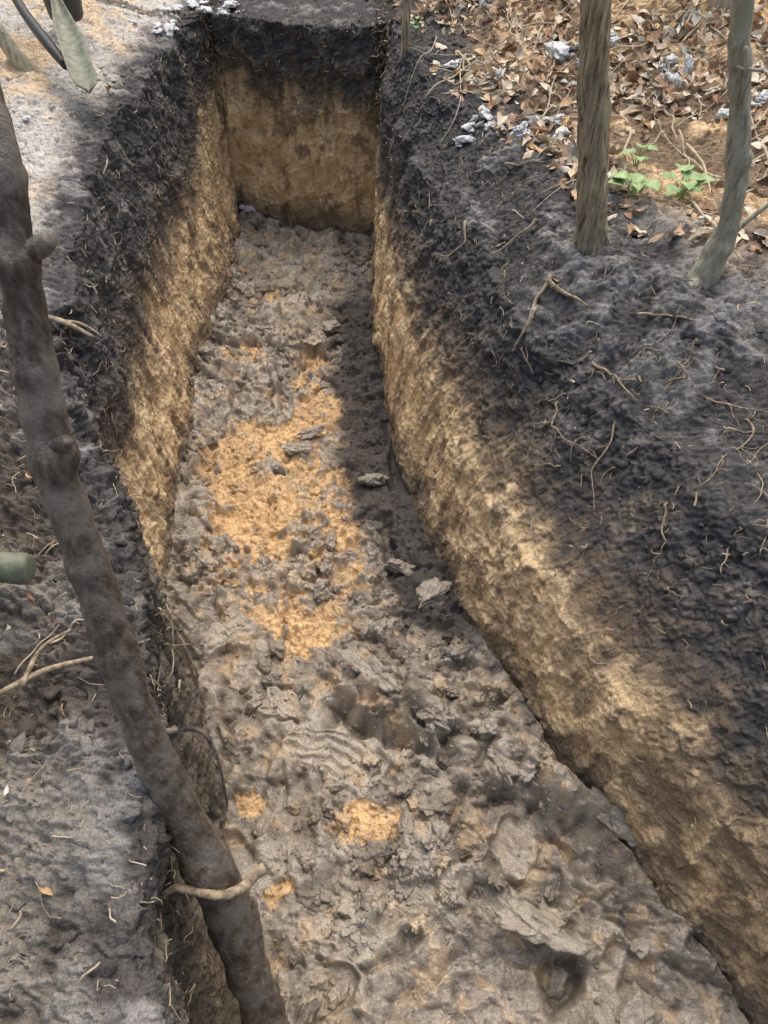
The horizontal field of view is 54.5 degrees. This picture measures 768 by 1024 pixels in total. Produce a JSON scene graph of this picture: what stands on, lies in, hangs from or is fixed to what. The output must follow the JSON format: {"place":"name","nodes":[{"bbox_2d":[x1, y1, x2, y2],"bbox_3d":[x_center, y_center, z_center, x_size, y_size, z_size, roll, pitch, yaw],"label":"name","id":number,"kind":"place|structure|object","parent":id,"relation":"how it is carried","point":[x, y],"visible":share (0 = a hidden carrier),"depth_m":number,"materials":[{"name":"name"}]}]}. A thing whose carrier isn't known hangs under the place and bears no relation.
{"place":"outdoors","nodes":[
{"label":"outdoors","id":0,"kind":"place"},
{"bbox_2d":[0,0,767,1023],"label":"ground","id":1,"kind":"structure","parent":0,"point":[80,900],"depth_m":1.22,"materials":[{"name":"soil"}]},
{"bbox_2d":[0,551,35,584],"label":"tool handle","id":2,"kind":"object","parent":1,"relation":"on","point":[17,568],"visible":1,"depth_m":0.96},
{"bbox_2d":[0,23,36,71],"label":"sapling","id":3,"kind":"object","parent":1,"relation":"on","point":[17,57],"visible":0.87,"depth_m":2.05,"materials":[{"name":"grey plant"}]},
{"bbox_2d":[12,0,96,93],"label":"leaf","id":4,"kind":"object","parent":1,"relation":"on","point":[72,57],"visible":1,"depth_m":1.99,"materials":[{"name":"green plant leaf"}]},
{"bbox_2d":[43,0,83,21],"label":"shovel","id":5,"kind":"object","parent":1,"relation":"on","point":[75,8],"visible":0.38,"depth_m":2.21,"materials":[{"name":"black metal"}]},
{"bbox_2d":[0,311,149,695],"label":"broken twigs","id":6,"kind":"object","parent":1,"relation":"on","point":[25,678],"visible":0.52,"depth_m":0.95,"materials":[{"name":"beige wood"}]},
{"bbox_2d":[0,0,187,894],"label":"leaf litter","id":7,"kind":"object","parent":1,"relation":"on","point":[46,890],"visible":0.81,"depth_m":1.11,"materials":[{"name":"brown plant"}]},
{"bbox_2d":[0,83,290,1023],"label":"leaning sapling","id":8,"kind":"object","parent":1,"relation":"on","point":[200,849],"visible":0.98,"depth_m":0.77,"materials":[{"name":"brown plant"}]},
{"bbox_2d":[162,862,267,900],"bbox_3d":[-0.209,0.466,0.920,0.133,0.037,0.035,-11,51,-9],"label":"root stub","id":9,"kind":"object","parent":8,"relation":"attached to","point":[254,875],"visible":0.98,"depth_m":0.91,"materials":[{"name":"beige wood"}]},
{"bbox_2d":[0,0,767,1022],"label":"rootlets","id":10,"kind":"object","parent":1,"relation":"on","point":[154,682],"visible":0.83,"depth_m":1.57,"materials":[{"name":"brown plant"}]},
{"bbox_2d":[0,0,767,674],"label":"fallen twigs","id":11,"kind":"object","parent":1,"relation":"on","point":[574,116],"visible":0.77,"depth_m":2.00,"materials":[{"name":"brown plant"}]},
{"bbox_2d":[17,0,767,211],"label":"snow patches","id":12,"kind":"object","parent":1,"relation":"on","point":[560,49],"visible":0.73,"depth_m":2.02,"materials":[{"name":"white snow"}]},
{"bbox_2d":[400,0,410,57],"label":"sapling","id":13,"kind":"object","parent":1,"relation":"on","point":[406,11],"visible":0.59,"depth_m":2.20,"materials":[{"name":"brown plant"}]},
{"bbox_2d":[50,14,767,1023],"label":"trench","id":14,"kind":"object","parent":1,"relation":"on","point":[476,530],"visible":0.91,"depth_m":1.60,"materials":[{"name":"soil"}]},
{"bbox_2d":[0,0,767,1002],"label":"humus clods","id":15,"kind":"object","parent":14,"relation":"on","point":[106,968],"visible":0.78,"depth_m":1.35,"materials":[{"name":"soil"}]},
{"bbox_2d":[171,211,649,1023],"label":"mud clods","id":16,"kind":"object","parent":14,"relation":"on","point":[433,865],"visible":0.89,"depth_m":1.55,"materials":[{"name":"soil"}]},
{"bbox_2d":[103,47,767,645],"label":"exposed roots","id":17,"kind":"object","parent":14,"relation":"on","point":[531,317],"visible":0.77,"depth_m":1.46,"materials":[{"name":"brown wood"}]},
{"bbox_2d":[249,320,662,1023],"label":"clay slabs","id":18,"kind":"structure","parent":14,"relation":"on","point":[527,920],"depth_m":1.44,"materials":[{"name":"soil"}]},
{"bbox_2d":[165,217,747,1023],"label":"soil crumbs","id":19,"kind":"object","parent":14,"relation":"on","point":[399,875],"visible":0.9,"depth_m":1.60,"materials":[{"name":"soil"}]},
{"bbox_2d":[410,16,423,34],"bbox_3d":[0.097,-1.494,2.298,0.051,0.055,0.053,28,55,21],"label":"nettle seedling","id":20,"kind":"object","parent":1,"relation":"on","point":[416,26],"visible":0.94,"depth_m":2.29,"materials":[{"name":"green plant"}]},
{"bbox_2d":[393,0,767,251],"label":"leaf litter","id":21,"kind":"object","parent":1,"relation":"on","point":[622,86],"visible":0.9,"depth_m":2.02,"materials":[{"name":"brown plant"}]},
{"bbox_2d":[659,164,715,200],"bbox_3d":[0.683,-0.741,1.717,0.115,0.075,0.103,-30,56,-23],"label":"nettle seedling","id":22,"kind":"object","parent":21,"relation":"on","point":[688,174],"visible":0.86,"depth_m":1.70,"materials":[{"name":"green plant"}]},
{"bbox_2d":[572,0,611,254],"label":"sapling","id":23,"kind":"object","parent":1,"relation":"on","point":[594,113],"visible":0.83,"depth_m":1.44,"materials":[{"name":"brown plant"}]},
{"bbox_2d":[608,170,659,196],"bbox_3d":[0.579,-0.750,1.725,0.126,0.067,0.089,27,55,21],"label":"nettle seedling","id":24,"kind":"object","parent":1,"relation":"on","point":[637,179],"visible":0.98,"depth_m":1.72,"materials":[{"name":"green plant"}]},
{"bbox_2d":[617,143,658,171],"bbox_3d":[0.608,-0.851,1.800,0.066,0.068,0.085,-36,59,-26],"label":"nettle seedling","id":25,"kind":"object","parent":1,"relation":"on","point":[633,150],"visible":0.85,"depth_m":1.78,"materials":[{"name":"green plant"}]},
{"bbox_2d":[707,0,730,9],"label":"sapling","id":26,"kind":"object","parent":1,"relation":"on","point":[722,3],"visible":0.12,"depth_m":2.05,"materials":[{"name":"brown plant"}]},
{"bbox_2d":[684,0,767,293],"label":"sapling","id":27,"kind":"object","parent":1,"relation":"on","point":[706,270],"visible":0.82,"depth_m":1.34,"materials":[{"name":"grey plant"}]}
]}

